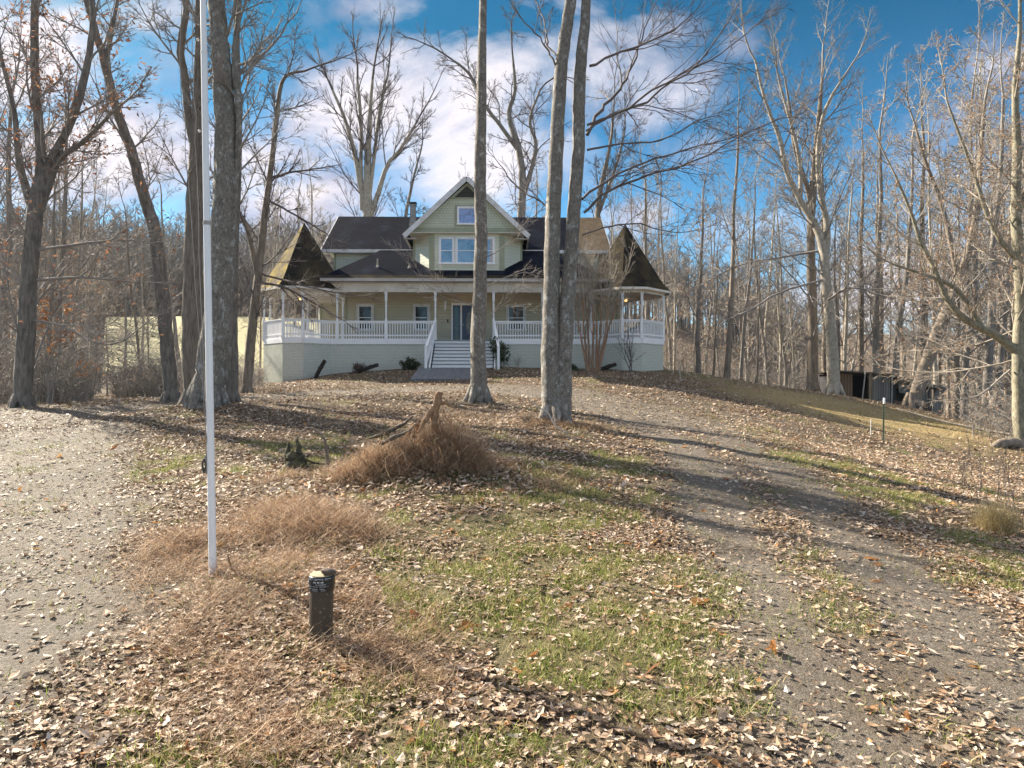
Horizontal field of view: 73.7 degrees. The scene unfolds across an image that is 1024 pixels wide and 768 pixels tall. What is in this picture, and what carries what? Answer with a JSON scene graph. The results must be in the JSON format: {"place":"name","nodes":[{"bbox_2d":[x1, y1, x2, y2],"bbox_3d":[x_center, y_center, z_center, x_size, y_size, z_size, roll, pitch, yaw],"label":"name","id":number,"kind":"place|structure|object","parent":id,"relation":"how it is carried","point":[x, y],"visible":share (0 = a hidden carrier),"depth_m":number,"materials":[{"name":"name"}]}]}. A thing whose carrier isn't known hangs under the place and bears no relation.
{"place":"outdoors","nodes":[
{"label":"outdoors","id":0,"kind":"place"},
{"bbox_2d":[0,273,1023,767],"bbox_3d":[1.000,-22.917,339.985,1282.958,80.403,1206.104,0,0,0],"label":"ground","id":1,"kind":"structure","parent":0,"point":[14,633],"depth_m":6.17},
{"bbox_2d":[0,8,60,395],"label":"woodland tree","id":2,"kind":"object","parent":1,"relation":"on","point":[5,193],"visible":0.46,"depth_m":24.57,"materials":[{"name":"brown plant"}]},
{"bbox_2d":[0,210,65,367],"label":"woodland tree","id":3,"kind":"object","parent":1,"relation":"on","point":[57,251],"visible":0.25,"depth_m":25.90,"materials":[{"name":"beige plant"}]},
{"bbox_2d":[0,114,82,392],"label":"woodland tree","id":4,"kind":"object","parent":1,"relation":"on","point":[53,241],"visible":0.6,"depth_m":24.73,"materials":[{"name":"beige plant"}]},
{"bbox_2d":[0,0,106,368],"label":"woodland tree","id":5,"kind":"object","parent":1,"relation":"on","point":[10,219],"visible":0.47,"depth_m":26.88,"materials":[{"name":"brown plant"}]},
{"bbox_2d":[8,187,107,358],"bbox_3d":[-22.009,-4.026,31.887,5.574,11.484,4.530,-1,0,-39],"label":"woodland tree","id":6,"kind":"object","parent":1,"relation":"on","point":[14,295],"visible":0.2,"depth_m":32.33,"materials":[{"name":"beige plant"}]},
{"bbox_2d":[36,296,83,403],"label":"orange leaved sapling","id":7,"kind":"object","parent":1,"relation":"on","point":[42,325],"visible":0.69,"depth_m":20.88,"materials":[{"name":"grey plant"}]},
{"bbox_2d":[0,293,142,404],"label":"undergrowth","id":8,"kind":"object","parent":1,"relation":"on","point":[69,389],"visible":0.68,"depth_m":22.15,"materials":[{"name":"plant"}]},
{"bbox_2d":[11,49,131,358],"bbox_3d":[-19.696,-6.634,30.291,4.732,16.372,5.476,0,0,-35],"label":"woodland tree","id":9,"kind":"object","parent":1,"relation":"on","point":[65,192],"visible":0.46,"depth_m":29.81,"materials":[{"name":"brown plant"}]},
{"bbox_2d":[56,111,105,357],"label":"woodland tree","id":10,"kind":"object","parent":1,"relation":"on","point":[80,229],"visible":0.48,"depth_m":33.82,"materials":[{"name":"beige plant"}]},
{"bbox_2d":[40,148,133,376],"bbox_3d":[-22.711,-5.633,36.589,4.353,14.160,4.820,0,0,-28],"label":"woodland tree","id":11,"kind":"object","parent":1,"relation":"on","point":[89,271],"visible":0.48,"depth_m":36.21,"materials":[{"name":"beige plant"}]},
{"bbox_2d":[0,0,184,407],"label":"oak tree","id":12,"kind":"object","parent":1,"relation":"on","point":[36,195],"visible":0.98,"depth_m":19.41,"materials":[{"name":"brown plant"}]},
{"bbox_2d":[59,160,136,392],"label":"woodland tree","id":13,"kind":"object","parent":1,"relation":"on","point":[96,275],"visible":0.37,"depth_m":44.64,"materials":[{"name":"brown plant"}]},
{"bbox_2d":[40,0,180,402],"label":"leaning tree","id":14,"kind":"object","parent":1,"relation":"on","point":[171,392],"visible":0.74,"depth_m":20.86,"materials":[{"name":"brown plant"}]},
{"bbox_2d":[69,161,177,362],"bbox_3d":[-17.563,-4.439,30.910,4.514,11.498,4.254,0,0,-20],"label":"woodland tree","id":15,"kind":"object","parent":1,"relation":"on","point":[137,344],"visible":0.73,"depth_m":30.87,"materials":[{"name":"brown plant"}]},
{"bbox_2d":[90,341,182,398],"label":"undergrowth","id":16,"kind":"object","parent":1,"relation":"on","point":[129,387],"visible":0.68,"depth_m":24.94,"materials":[{"name":"plant"}]},
{"bbox_2d":[113,208,178,360],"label":"woodland tree","id":17,"kind":"object","parent":1,"relation":"on","point":[143,321],"visible":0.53,"depth_m":43.81,"materials":[{"name":"beige plant"}]},
{"bbox_2d":[143,136,203,377],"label":"woodland tree","id":18,"kind":"object","parent":1,"relation":"on","point":[172,309],"visible":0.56,"depth_m":52.04,"materials":[{"name":"beige plant"}]},
{"bbox_2d":[179,0,216,574],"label":"flagpole","id":19,"kind":"object","parent":1,"relation":"on","point":[208,459],"visible":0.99,"depth_m":5.98,"materials":[{"name":"metal"}]},
{"bbox_2d":[118,0,301,404],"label":"hickory tree","id":20,"kind":"object","parent":1,"relation":"on","point":[190,335],"visible":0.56,"depth_m":19.01,"materials":[{"name":"brown plant"}]},
{"bbox_2d":[158,347,282,393],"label":"undergrowth","id":21,"kind":"object","parent":1,"relation":"on","point":[258,376],"visible":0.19,"depth_m":31.57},
{"bbox_2d":[178,0,282,401],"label":"straight tree","id":22,"kind":"object","parent":1,"relation":"on","point":[232,386],"visible":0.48,"depth_m":20.43,"materials":[{"name":"brown plant"}]},
{"bbox_2d":[176,0,310,409],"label":"oak tree","id":23,"kind":"object","parent":1,"relation":"on","point":[226,88],"visible":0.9,"depth_m":17.40,"materials":[{"name":"grey plant"}]},
{"bbox_2d":[97,482,433,563],"bbox_3d":[-2.604,1.456,7.586,3.684,0.602,2.976,0,0,0],"label":"straw mat","id":24,"kind":"object","parent":1,"relation":"on","point":[338,519],"visible":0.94,"depth_m":7.24,"materials":[{"name":"plant"}]},
{"bbox_2d":[49,518,495,767],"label":"straw mat","id":25,"kind":"object","parent":1,"relation":"on","point":[340,644],"visible":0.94,"depth_m":4.57,"materials":[{"name":"plant"}]},
{"bbox_2d":[245,144,330,324],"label":"woodland tree","id":26,"kind":"object","parent":1,"relation":"on","point":[298,199],"visible":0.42,"depth_m":69.86,"materials":[{"name":"brown plant"}]},
{"bbox_2d":[210,20,385,392],"bbox_3d":[-8.222,-5.962,24.978,6.649,13.716,3.466,0,0,22],"label":"curved tree","id":27,"kind":"object","parent":1,"relation":"on","point":[249,353],"visible":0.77,"depth_m":24.92,"materials":[{"name":"brown plant"}]},
{"bbox_2d":[284,437,325,469],"bbox_3d":[-3.431,1.208,11.246,0.676,0.684,0.393,0,0,-22],"label":"mossy stump","id":28,"kind":"object","parent":1,"relation":"on","point":[297,457],"visible":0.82,"depth_m":11.13,"materials":[{"name":"green wood"}]},
{"bbox_2d":[308,571,334,645],"bbox_3d":[-1.333,1.651,4.763,0.184,0.660,0.186,1,-1,-11],"label":"bollard","id":29,"kind":"object","parent":1,"relation":"on","point":[321,586],"visible":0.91,"depth_m":4.70,"materials":[{"name":"black plastic"}]},
{"bbox_2d":[301,0,444,216],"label":"fan crowned tree","id":30,"kind":"object","parent":1,"relation":"on","point":[368,206],"visible":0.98,"depth_m":57.82,"materials":[{"name":"grey plant"}]},
{"bbox_2d":[380,98,430,216],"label":"bare tree","id":31,"kind":"object","parent":1,"relation":"on","point":[406,214],"visible":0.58,"depth_m":55.89,"materials":[{"name":"grey plant"}]},
{"bbox_2d":[0,197,821,374],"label":"distant woods","id":32,"kind":"object","parent":1,"relation":"on","point":[245,249],"visible":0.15,"depth_m":146.69,"materials":[{"name":"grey plant"}]},
{"bbox_2d":[311,391,514,488],"bbox_3d":[-1.424,0.860,10.133,3.020,1.502,1.818,0,0,-20],"label":"brush heap","id":33,"kind":"object","parent":1,"relation":"on","point":[435,445],"visible":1,"depth_m":9.91,"materials":[{"name":"plant"}]},
{"bbox_2d":[298,453,533,494],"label":"fallen leaves","id":34,"kind":"object","parent":1,"relation":"on","point":[506,488],"visible":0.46,"depth_m":9.46,"materials":[{"name":"brown plant"}]},
{"bbox_2d":[244,415,618,494],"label":"fallen leaves","id":35,"kind":"object","parent":1,"relation":"on","point":[533,423],"visible":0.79,"depth_m":10.27,"materials":[{"name":"plant"}]},
{"bbox_2d":[410,368,470,380],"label":"walkway","id":36,"kind":"structure","parent":1,"relation":"on","point":[420,374],"depth_m":30.72,"materials":[{"name":"grey concrete"}]},
{"bbox_2d":[261,176,670,381],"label":"house","id":37,"kind":"structure","parent":1,"relation":"on","point":[398,324],"depth_m":34.77,"materials":[{"name":"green paint"}]},
{"bbox_2d":[356,304,373,331],"bbox_3d":[-7.967,-3.605,37.041,1.010,1.510,0.125,0,0,-1],"label":"window","id":38,"kind":"structure","parent":37,"relation":"in","point":[364,312],"depth_m":37.05,"materials":[{"name":"white paint"}]},
{"bbox_2d":[412,304,430,331],"bbox_3d":[-4.920,-3.605,37.100,1.010,1.510,0.125,0,0,-1],"label":"window","id":39,"kind":"structure","parent":37,"relation":"in","point":[421,312],"depth_m":37.10,"materials":[{"name":"white paint"}]},
{"bbox_2d":[438,236,454,264],"bbox_3d":[-3.337,-6.810,34.840,0.860,1.420,0.125,0,0,-1],"label":"window","id":40,"kind":"structure","parent":37,"relation":"in","point":[446,244],"depth_m":34.86,"materials":[{"name":"glass"}]},
{"bbox_2d":[451,303,471,339],"bbox_3d":[-2.382,-3.300,37.148,1.840,2.200,0.145,0,0,-1],"label":"front door","id":41,"kind":"structure","parent":37,"relation":"in","point":[461,313],"depth_m":37.14,"materials":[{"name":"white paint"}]},
{"bbox_2d":[455,237,474,264],"bbox_3d":[-2.307,-6.810,34.859,1.230,1.420,0.125,0,0,-1],"label":"window","id":42,"kind":"structure","parent":37,"relation":"in","point":[464,246],"depth_m":34.87,"materials":[{"name":"glass"}]},
{"bbox_2d":[506,304,526,331],"bbox_3d":[0.229,-3.605,37.198,1.150,1.510,0.125,0,0,-1],"label":"window","id":43,"kind":"structure","parent":37,"relation":"in","point":[520,315],"depth_m":37.20,"materials":[{"name":"white paint"}]},
{"bbox_2d":[381,0,580,403],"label":"pale straight tree","id":44,"kind":"object","parent":1,"relation":"on","point":[478,390],"visible":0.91,"depth_m":20.05,"materials":[{"name":"grey plant"}]},
{"bbox_2d":[395,0,590,216],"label":"crooked tree","id":45,"kind":"object","parent":1,"relation":"on","point":[514,141],"visible":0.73,"depth_m":59.81,"materials":[{"name":"grey plant"}]},
{"bbox_2d":[0,421,1023,767],"bbox_3d":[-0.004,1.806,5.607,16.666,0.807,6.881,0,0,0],"label":"fallen leaves","id":46,"kind":"object","parent":1,"relation":"on","point":[74,753],"visible":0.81,"depth_m":4.47,"materials":[{"name":"brown plant"}]},
{"bbox_2d":[0,435,1023,767],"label":"grass","id":47,"kind":"structure","parent":1,"relation":"on","point":[594,609],"depth_m":5.41,"materials":[{"name":"plant"}]},
{"bbox_2d":[0,367,1023,480],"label":"fallen leaves","id":48,"kind":"object","parent":1,"relation":"on","point":[346,398],"visible":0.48,"depth_m":23.11,"materials":[{"name":"brown plant"}]},
{"bbox_2d":[0,421,1023,767],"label":"leaf chips","id":49,"kind":"object","parent":1,"relation":"on","point":[814,745],"visible":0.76,"depth_m":5.61,"materials":[{"name":"plant"}]},
{"bbox_2d":[0,368,1023,473],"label":"dead grass","id":50,"kind":"structure","parent":1,"relation":"on","point":[675,408],"depth_m":24.82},
{"bbox_2d":[0,402,1023,552],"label":"fallen leaves","id":51,"kind":"object","parent":1,"relation":"on","point":[620,446],"visible":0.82,"depth_m":12.40,"materials":[{"name":"brown plant"}]},
{"bbox_2d":[0,369,1023,484],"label":"leaf chips","id":52,"kind":"object","parent":1,"relation":"on","point":[280,393],"visible":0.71,"depth_m":20.48,"materials":[{"name":"plant"}]},
{"bbox_2d":[20,366,1023,493],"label":"grass","id":53,"kind":"structure","parent":1,"relation":"on","point":[643,431],"depth_m":17.48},
{"bbox_2d":[560,225,639,371],"bbox_3d":[3.917,-4.013,32.641,3.374,7.083,4.668,0,0,-7],"label":"crape myrtle","id":54,"kind":"object","parent":1,"relation":"on","point":[589,362],"visible":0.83,"depth_m":32.26,"materials":[{"name":"brown plant"}]},
{"bbox_2d":[581,45,652,266],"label":"roof tree","id":55,"kind":"object","parent":1,"relation":"on","point":[600,202],"visible":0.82,"depth_m":56.87,"materials":[{"name":"grey plant"}]},
{"bbox_2d":[604,130,683,320],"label":"woodland tree","id":56,"kind":"object","parent":1,"relation":"on","point":[647,307],"visible":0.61,"depth_m":60.67,"materials":[{"name":"brown plant"}]},
{"bbox_2d":[627,150,694,352],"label":"woodland tree","id":57,"kind":"object","parent":1,"relation":"on","point":[653,220],"visible":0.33,"depth_m":64.91,"materials":[{"name":"brown plant"}]},
{"bbox_2d":[472,0,850,424],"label":"twin trunk tree","id":58,"kind":"object","parent":1,"relation":"on","point":[556,351],"visible":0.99,"depth_m":15.68,"materials":[{"name":"grey plant"}]},
{"bbox_2d":[642,133,687,369],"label":"woodland tree","id":59,"kind":"object","parent":1,"relation":"on","point":[666,306],"visible":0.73,"depth_m":57.65,"materials":[{"name":"beige plant"}]},
{"bbox_2d":[650,182,696,369],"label":"woodland tree","id":60,"kind":"object","parent":1,"relation":"on","point":[675,322],"visible":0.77,"depth_m":45.70,"materials":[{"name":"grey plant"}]},
{"bbox_2d":[656,224,738,374],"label":"woodland tree","id":61,"kind":"object","parent":1,"relation":"on","point":[695,310],"visible":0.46,"depth_m":63.82,"materials":[{"name":"beige plant"}]},
{"bbox_2d":[676,187,727,372],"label":"woodland tree","id":62,"kind":"object","parent":1,"relation":"on","point":[710,309],"visible":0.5,"depth_m":63.43,"materials":[{"name":"beige plant"}]},
{"bbox_2d":[667,141,743,373],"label":"woodland tree","id":63,"kind":"object","parent":1,"relation":"on","point":[697,343],"visible":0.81,"depth_m":41.71,"materials":[{"name":"brown plant"}]},
{"bbox_2d":[680,208,744,375],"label":"woodland tree","id":64,"kind":"object","parent":1,"relation":"on","point":[715,332],"visible":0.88,"depth_m":39.85,"materials":[{"name":"grey plant"}]},
{"bbox_2d":[662,186,772,375],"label":"woodland tree","id":65,"kind":"object","parent":1,"relation":"on","point":[751,299],"visible":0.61,"depth_m":47.60,"materials":[{"name":"grey plant"}]},
{"bbox_2d":[704,193,775,380],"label":"woodland tree","id":66,"kind":"object","parent":1,"relation":"on","point":[740,326],"visible":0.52,"depth_m":53.27,"materials":[{"name":"grey plant"}]},
{"bbox_2d":[663,315,826,389],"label":"undergrowth","id":67,"kind":"object","parent":1,"relation":"on","point":[771,382],"visible":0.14,"depth_m":44.00,"materials":[{"name":"plant"}]},
{"bbox_2d":[699,59,792,378],"bbox_3d":[11.992,-8.544,37.247,4.479,17.746,5.600,0,2,-40],"label":"woodland tree","id":68,"kind":"object","parent":1,"relation":"on","point":[727,367],"visible":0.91,"depth_m":36.87,"materials":[{"name":"brown plant"}]},
{"bbox_2d":[711,186,782,378],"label":"woodland tree","id":69,"kind":"object","parent":1,"relation":"on","point":[749,357],"visible":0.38,"depth_m":67.79,"materials":[{"name":"grey plant"}]},
{"bbox_2d":[725,125,774,380],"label":"woodland tree","id":70,"kind":"object","parent":1,"relation":"on","point":[743,328],"visible":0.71,"depth_m":43.04,"materials":[{"name":"brown plant"}]},
{"bbox_2d":[701,163,806,383],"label":"woodland tree","id":71,"kind":"object","parent":1,"relation":"on","point":[766,303],"visible":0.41,"depth_m":64.59,"materials":[{"name":"beige plant"}]},
{"bbox_2d":[724,213,793,382],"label":"woodland tree","id":72,"kind":"object","parent":1,"relation":"on","point":[758,342],"visible":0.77,"depth_m":41.09,"materials":[{"name":"brown plant"}]},
{"bbox_2d":[735,152,791,382],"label":"woodland tree","id":73,"kind":"object","parent":1,"relation":"on","point":[762,331],"visible":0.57,"depth_m":50.07,"materials":[{"name":"beige plant"}]},
{"bbox_2d":[752,170,807,387],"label":"woodland tree","id":74,"kind":"object","parent":1,"relation":"on","point":[786,376],"visible":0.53,"depth_m":55.22,"materials":[{"name":"grey plant"}]},
{"bbox_2d":[752,197,825,386],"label":"woodland tree","id":75,"kind":"object","parent":1,"relation":"on","point":[780,344],"visible":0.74,"depth_m":50.29,"materials":[{"name":"beige plant"}]},
{"bbox_2d":[765,237,819,387],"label":"woodland tree","id":76,"kind":"object","parent":1,"relation":"on","point":[793,356],"visible":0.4,"depth_m":56.99,"materials":[{"name":"beige plant"}]},
{"bbox_2d":[680,0,931,395],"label":"forked pale tree","id":77,"kind":"object","parent":1,"relation":"on","point":[833,386],"visible":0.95,"depth_m":36.82,"materials":[{"name":"beige plant"}]},
{"bbox_2d":[725,0,888,391],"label":"dark ridge tree","id":78,"kind":"object","parent":1,"relation":"on","point":[813,320],"visible":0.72,"depth_m":37.80,"materials":[{"name":"brown plant"}]},
{"bbox_2d":[775,99,867,371],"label":"woodland tree","id":79,"kind":"object","parent":1,"relation":"on","point":[824,365],"visible":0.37,"depth_m":51.84,"materials":[{"name":"brown plant"}]},
{"bbox_2d":[794,184,898,370],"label":"woodland tree","id":80,"kind":"object","parent":1,"relation":"on","point":[838,324],"visible":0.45,"depth_m":46.28,"materials":[{"name":"grey plant"}]},
{"bbox_2d":[800,133,895,370],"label":"woodland tree","id":81,"kind":"object","parent":1,"relation":"on","point":[845,354],"visible":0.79,"depth_m":43.17,"materials":[{"name":"beige plant"}]},
{"bbox_2d":[816,188,892,369],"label":"woodland tree","id":82,"kind":"object","parent":1,"relation":"on","point":[842,340],"visible":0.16,"depth_m":67.40,"materials":[{"name":"grey plant"}]},
{"bbox_2d":[815,69,934,371],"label":"woodland tree","id":83,"kind":"object","parent":1,"relation":"on","point":[860,351],"visible":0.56,"depth_m":47.05,"materials":[{"name":"grey plant"}]},
{"bbox_2d":[818,370,946,412],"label":"animal shed","id":84,"kind":"structure","parent":1,"relation":"on","point":[858,384],"depth_m":39.37,"materials":[{"name":"paint"}]},
{"bbox_2d":[817,140,948,372],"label":"woodland tree","id":85,"kind":"object","parent":1,"relation":"on","point":[882,331],"visible":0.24,"depth_m":59.18,"materials":[{"name":"brown plant"}]},
{"bbox_2d":[829,42,957,372],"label":"woodland tree","id":86,"kind":"object","parent":1,"relation":"on","point":[875,344],"visible":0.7,"depth_m":44.70,"materials":[{"name":"grey plant"}]},
{"bbox_2d":[855,170,939,377],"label":"woodland tree","id":87,"kind":"object","parent":1,"relation":"on","point":[903,349],"visible":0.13,"depth_m":68.91,"materials":[{"name":"grey plant"}]},
{"bbox_2d":[865,66,948,376],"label":"woodland tree","id":88,"kind":"object","parent":1,"relation":"on","point":[908,224],"visible":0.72,"depth_m":42.08,"materials":[{"name":"beige plant"}]},
{"bbox_2d":[851,33,990,407],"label":"woodland tree","id":89,"kind":"object","parent":1,"relation":"on","point":[923,133],"visible":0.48,"depth_m":43.39,"materials":[{"name":"grey plant"}]},
{"bbox_2d":[841,0,1023,447],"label":"beech tree","id":90,"kind":"object","parent":1,"relation":"on","point":[1015,345],"visible":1,"depth_m":23.94,"materials":[{"name":"beige plant"}]},
{"bbox_2d":[882,85,983,390],"bbox_3d":[24.608,-6.717,40.388,4.990,20.927,6.118,-3,-1,22],"label":"woodland tree","id":91,"kind":"object","parent":1,"relation":"on","point":[935,366],"visible":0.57,"depth_m":39.83,"materials":[{"name":"beige plant"}]},
{"bbox_2d":[864,123,1010,412],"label":"woodland tree","id":92,"kind":"object","parent":1,"relation":"on","point":[939,365],"visible":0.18,"depth_m":51.00,"materials":[{"name":"grey plant"}]},
{"bbox_2d":[869,0,1023,416],"bbox_3d":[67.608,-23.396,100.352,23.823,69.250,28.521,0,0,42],"label":"woodland tree","id":93,"kind":"object","parent":1,"relation":"on","point":[965,62],"visible":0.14,"depth_m":99.40,"materials":[{"name":"grey plant"}]},
{"bbox_2d":[871,51,1023,417],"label":"woodland tree","id":94,"kind":"object","parent":1,"relation":"on","point":[969,216],"visible":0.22,"depth_m":47.63,"materials":[{"name":"beige plant"}]},
{"bbox_2d":[888,15,1016,409],"bbox_3d":[23.530,-8.843,36.332,7.055,21.629,6.295,0,0,0],"label":"bare tree","id":95,"kind":"object","parent":1,"relation":"on","point":[910,397],"visible":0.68,"depth_m":36.34,"materials":[{"name":"brown plant"}]},
{"bbox_2d":[895,11,1023,422],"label":"woodland tree","id":96,"kind":"object","parent":1,"relation":"on","point":[989,352],"visible":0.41,"depth_m":38.70,"materials":[{"name":"grey plant"}]},
{"bbox_2d":[910,177,1011,417],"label":"woodland tree","id":97,"kind":"object","parent":1,"relation":"on","point":[955,407],"visible":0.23,"depth_m":45.87,"materials":[{"name":"grey plant"}]},
{"bbox_2d":[909,44,1023,419],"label":"woodland tree","id":98,"kind":"object","parent":1,"relation":"on","point":[967,352],"visible":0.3,"depth_m":44.18,"materials":[{"name":"grey plant"}]},
{"bbox_2d":[932,370,1012,439],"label":"undergrowth","id":99,"kind":"object","parent":1,"relation":"on","point":[997,423],"visible":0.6,"depth_m":27.46,"materials":[{"name":"plant"}]},
{"bbox_2d":[930,132,1023,427],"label":"woodland tree","id":100,"kind":"object","parent":1,"relation":"on","point":[1006,385],"visible":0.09,"depth_m":49.72,"materials":[{"name":"grey plant"}]},
{"bbox_2d":[931,45,1023,425],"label":"woodland tree","id":101,"kind":"object","parent":1,"relation":"on","point":[967,169],"visible":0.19,"depth_m":51.87,"materials":[{"name":"grey plant"}]},
{"bbox_2d":[950,48,1023,419],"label":"woodland tree","id":102,"kind":"object","parent":1,"relation":"on","point":[1000,354],"visible":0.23,"depth_m":46.07,"materials":[{"name":"beige plant"}]},
{"bbox_2d":[957,496,1023,536],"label":"grass tuft","id":103,"kind":"object","parent":1,"relation":"on","point":[994,519],"visible":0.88,"depth_m":9.21,"materials":[{"name":"plant"}]},
{"bbox_2d":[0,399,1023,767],"bbox_3d":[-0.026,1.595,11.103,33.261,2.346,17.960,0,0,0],"label":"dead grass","id":104,"kind":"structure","parent":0,"point":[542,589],"depth_m":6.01,"materials":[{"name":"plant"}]},
{"bbox_2d":[0,0,1023,333],"label":"sky","id":105,"kind":"structure","parent":0,"point":[910,23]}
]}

